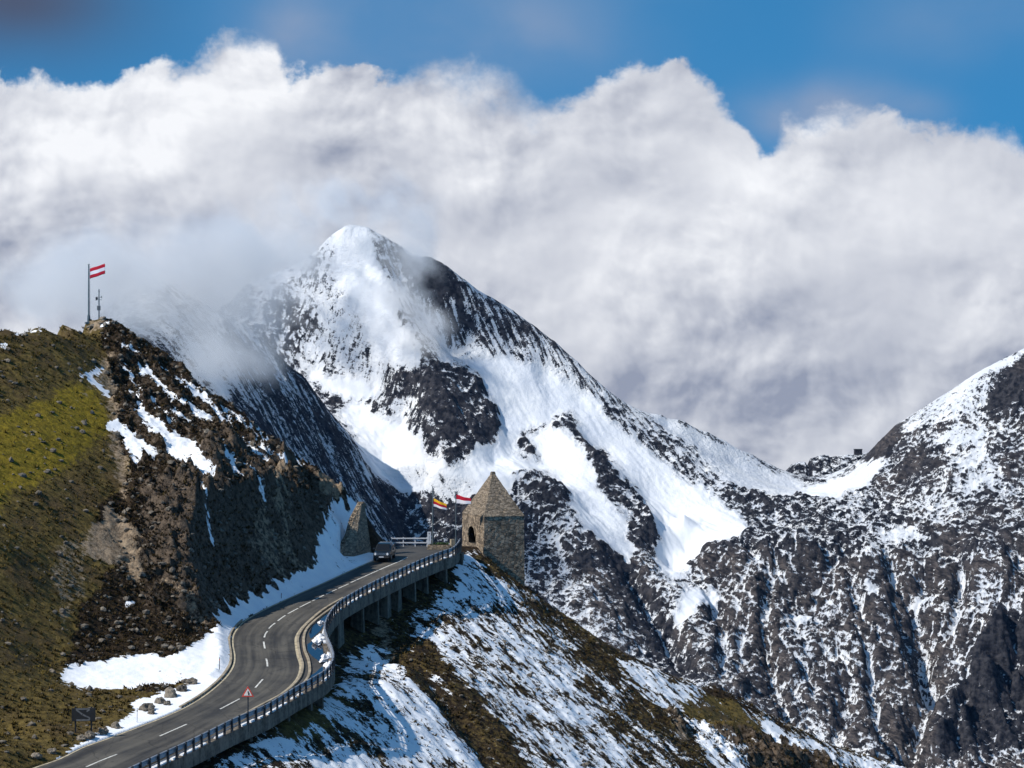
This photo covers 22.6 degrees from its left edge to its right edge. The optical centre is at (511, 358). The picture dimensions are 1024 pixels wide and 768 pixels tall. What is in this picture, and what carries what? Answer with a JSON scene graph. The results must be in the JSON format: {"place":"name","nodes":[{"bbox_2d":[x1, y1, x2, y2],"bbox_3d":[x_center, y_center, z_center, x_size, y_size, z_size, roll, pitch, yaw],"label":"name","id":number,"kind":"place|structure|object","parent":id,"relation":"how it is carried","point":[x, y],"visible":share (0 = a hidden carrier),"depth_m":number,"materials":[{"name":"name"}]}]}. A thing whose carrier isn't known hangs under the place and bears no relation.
{"place":"outdoors","nodes":[
{"label":"outdoors","id":0,"kind":"place"},
{"bbox_2d":[33,546,450,767],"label":"road","id":1,"kind":"structure","parent":0,"point":[266,664],"depth_m":221.28,"materials":[{"name":"grey asphalt"}]},
{"bbox_2d":[179,619,242,707],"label":"kerb","id":2,"kind":"structure","parent":1,"relation":"on","point":[215,683],"depth_m":219.38,"materials":[{"name":"concrete"}]},
{"bbox_2d":[142,597,343,767],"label":"kerb","id":3,"kind":"structure","parent":1,"relation":"on","point":[299,651],"depth_m":226.58,"materials":[{"name":"concrete"}]},
{"bbox_2d":[299,615,318,660],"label":"drain channel","id":4,"kind":"object","parent":1,"relation":"on","point":[301,649],"visible":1,"depth_m":232.88,"materials":[{"name":"grey concrete"}]},
{"bbox_2d":[290,605,333,695],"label":"kerb","id":5,"kind":"structure","parent":1,"relation":"on","point":[303,640],"depth_m":234.14,"materials":[{"name":"concrete"}]},
{"bbox_2d":[307,666,324,685],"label":"water","id":6,"kind":"structure","parent":1,"relation":"on","point":[322,668],"depth_m":222.01,"materials":[{"name":"blue liquid"}]},
{"bbox_2d":[307,642,325,665],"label":"water","id":7,"kind":"structure","parent":1,"relation":"on","point":[315,651],"depth_m":230.93,"materials":[{"name":"blue liquid"}]},
{"bbox_2d":[309,615,326,637],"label":"water","id":8,"kind":"structure","parent":1,"relation":"on","point":[316,628],"depth_m":240.62,"materials":[{"name":"blue liquid"}]},
{"bbox_2d":[312,633,324,644],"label":"snow pile","id":9,"kind":"object","parent":1,"relation":"on","point":[319,638],"visible":0.91,"depth_m":234.03,"materials":[{"name":"white snow"}]},
{"bbox_2d":[319,654,331,662],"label":"snow pile","id":10,"kind":"object","parent":1,"relation":"on","point":[325,657],"visible":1,"depth_m":226.57,"materials":[{"name":"white snow"}]},
{"bbox_2d":[323,661,330,668],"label":"snow pile","id":11,"kind":"object","parent":1,"relation":"on","point":[326,665],"visible":0.48,"depth_m":224.12,"materials":[{"name":"white snow"}]},
{"bbox_2d":[373,542,395,560],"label":"car","id":12,"kind":"object","parent":1,"relation":"on","point":[385,550],"visible":1,"depth_m":277.12,"materials":[{"name":"black paint"}]},
{"bbox_2d":[391,537,426,546],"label":"barrier","id":13,"kind":"object","parent":1,"relation":"on","point":[403,538],"visible":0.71,"depth_m":291.94,"materials":[{"name":"white paint"}]},
{"bbox_2d":[432,486,446,543],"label":"flagpole","id":14,"kind":"object","parent":1,"relation":"on","point":[438,504],"visible":0.98,"depth_m":290.94,"materials":[{"name":"grey metal"}]},
{"bbox_2d":[0,318,904,767],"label":"hillside","id":15,"kind":"structure","parent":0,"point":[318,737],"depth_m":253.00,"materials":[{"name":"green plant"}]},
{"bbox_2d":[31,752,42,758],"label":"boulder","id":16,"kind":"object","parent":15,"relation":"on","point":[35,755],"visible":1,"depth_m":191.61,"materials":[{"name":"grey stone"}]},
{"bbox_2d":[47,748,56,753],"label":"boulder","id":17,"kind":"object","parent":15,"relation":"on","point":[51,750],"visible":1,"depth_m":193.47,"materials":[{"name":"grey stone"}]},
{"bbox_2d":[76,734,86,739],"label":"boulder","id":18,"kind":"object","parent":15,"relation":"on","point":[81,737],"visible":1,"depth_m":197.63,"materials":[{"name":"grey stone"}]},
{"bbox_2d":[72,707,95,732],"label":"sign board","id":19,"kind":"object","parent":15,"relation":"on","point":[83,714],"visible":1,"depth_m":198.79,"materials":[{"name":"grey metal"}]},
{"bbox_2d":[84,730,94,739],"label":"boulder","id":20,"kind":"object","parent":15,"relation":"on","point":[89,735],"visible":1,"depth_m":198.09,"materials":[{"name":"grey stone"}]},
{"bbox_2d":[85,264,104,323],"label":"flagpole","id":21,"kind":"object","parent":15,"relation":"on","point":[99,270],"visible":1,"depth_m":289.87,"materials":[{"name":"grey paint"}]},
{"bbox_2d":[96,290,101,318],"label":"weather mast","id":22,"kind":"object","parent":15,"relation":"on","point":[98,306],"visible":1,"depth_m":289.95,"materials":[{"name":"grey metal"}]},
{"bbox_2d":[98,728,108,734],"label":"boulder","id":23,"kind":"object","parent":15,"relation":"on","point":[103,731],"visible":1,"depth_m":199.63,"materials":[{"name":"grey stone"}]},
{"bbox_2d":[110,721,121,728],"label":"boulder","id":24,"kind":"object","parent":15,"relation":"on","point":[115,725],"visible":1,"depth_m":201.65,"materials":[{"name":"grey stone"}]},
{"bbox_2d":[138,703,154,711],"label":"boulder","id":25,"kind":"object","parent":15,"relation":"on","point":[145,707],"visible":1,"depth_m":207.37,"materials":[{"name":"grey stone"}]},
{"bbox_2d":[147,709,154,714],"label":"boulder","id":26,"kind":"object","parent":15,"relation":"on","point":[151,712],"visible":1,"depth_m":206.38,"materials":[{"name":"grey stone"}]},
{"bbox_2d":[154,697,165,703],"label":"boulder","id":27,"kind":"object","parent":15,"relation":"on","point":[160,700],"visible":1,"depth_m":209.85,"materials":[{"name":"grey stone"}]},
{"bbox_2d":[0,320,333,766],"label":"loose stones","id":28,"kind":"object","parent":15,"relation":"on","point":[141,574],"visible":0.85,"depth_m":246.95,"materials":[{"name":"stone"}]},
{"bbox_2d":[164,686,176,697],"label":"boulder","id":29,"kind":"object","parent":15,"relation":"on","point":[170,691],"visible":0.98,"depth_m":212.21,"materials":[{"name":"grey stone"}]},
{"bbox_2d":[176,684,187,691],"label":"boulder","id":30,"kind":"object","parent":15,"relation":"on","point":[181,688],"visible":1,"depth_m":214.27,"materials":[{"name":"grey stone"}]},
{"bbox_2d":[185,677,197,684],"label":"boulder","id":31,"kind":"object","parent":15,"relation":"on","point":[191,681],"visible":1,"depth_m":216.92,"materials":[{"name":"grey stone"}]},
{"bbox_2d":[151,548,463,767],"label":"viaduct","id":32,"kind":"object","parent":15,"relation":"on","point":[383,601],"visible":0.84,"depth_m":249.50,"materials":[{"name":"concrete"}]},
{"bbox_2d":[242,687,253,731],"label":"warning sign","id":33,"kind":"object","parent":32,"relation":"attached to","point":[247,693],"visible":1,"depth_m":202.94,"materials":[{"name":"metal"}]},
{"bbox_2d":[129,538,461,767],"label":"guard rail","id":34,"kind":"object","parent":32,"relation":"on","point":[255,711],"visible":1,"depth_m":213.90,"materials":[{"name":"metal"}]},
{"bbox_2d":[427,542,449,549],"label":"planter","id":35,"kind":"object","parent":32,"relation":"on","point":[440,546],"visible":0.98,"depth_m":288.10,"materials":[{"name":"stone"}]},
{"bbox_2d":[450,539,454,547],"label":"parapet stone","id":36,"kind":"object","parent":32,"relation":"on","point":[452,542],"visible":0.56,"depth_m":288.82,"materials":[{"name":"beige stone"}]},
{"bbox_2d":[340,502,370,556],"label":"stone wall","id":37,"kind":"structure","parent":15,"relation":"on","point":[355,541],"depth_m":280.26,"materials":[{"name":"grey stone"}]},
{"bbox_2d":[427,532,430,544],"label":"pillar sign","id":38,"kind":"object","parent":15,"relation":"on","point":[428,537],"visible":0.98,"depth_m":289.92,"materials":[{"name":"white paint"}]},
{"bbox_2d":[455,491,470,544],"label":"flagpole","id":39,"kind":"object","parent":15,"relation":"on","point":[459,499],"visible":0.98,"depth_m":293.41,"materials":[{"name":"grey paint"}]},
{"bbox_2d":[462,471,524,586],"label":"stone tower","id":40,"kind":"structure","parent":15,"relation":"on","point":[492,521],"depth_m":294.92,"materials":[{"name":"beige stone"}]},
{"bbox_2d":[357,565,866,767],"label":"loose stones","id":41,"kind":"object","parent":15,"relation":"on","point":[586,764],"visible":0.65,"depth_m":264.99,"materials":[{"name":"grey stone"}]},
{"bbox_2d":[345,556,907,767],"bbox_3d":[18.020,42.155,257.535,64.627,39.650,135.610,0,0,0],"label":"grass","id":42,"kind":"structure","parent":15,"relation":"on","point":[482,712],"depth_m":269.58,"materials":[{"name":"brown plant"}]},
{"bbox_2d":[0,0,1023,470],"label":"sky","id":43,"kind":"structure","parent":0,"point":[781,231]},
{"bbox_2d":[82,225,1023,767],"bbox_3d":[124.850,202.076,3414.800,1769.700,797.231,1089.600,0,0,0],"label":"mountain","id":44,"kind":"structure","parent":0,"point":[870,603],"depth_m":3412.39,"materials":[{"name":"white snow"}]},
{"bbox_2d":[786,452,867,476],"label":"ridge","id":45,"kind":"structure","parent":0,"point":[820,465],"depth_m":4124.41,"materials":[{"name":"grey stone"}]},
{"bbox_2d":[854,449,862,454],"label":"mountain hut","id":46,"kind":"object","parent":45,"relation":"on","point":[857,451],"visible":1,"depth_m":4115.99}
]}

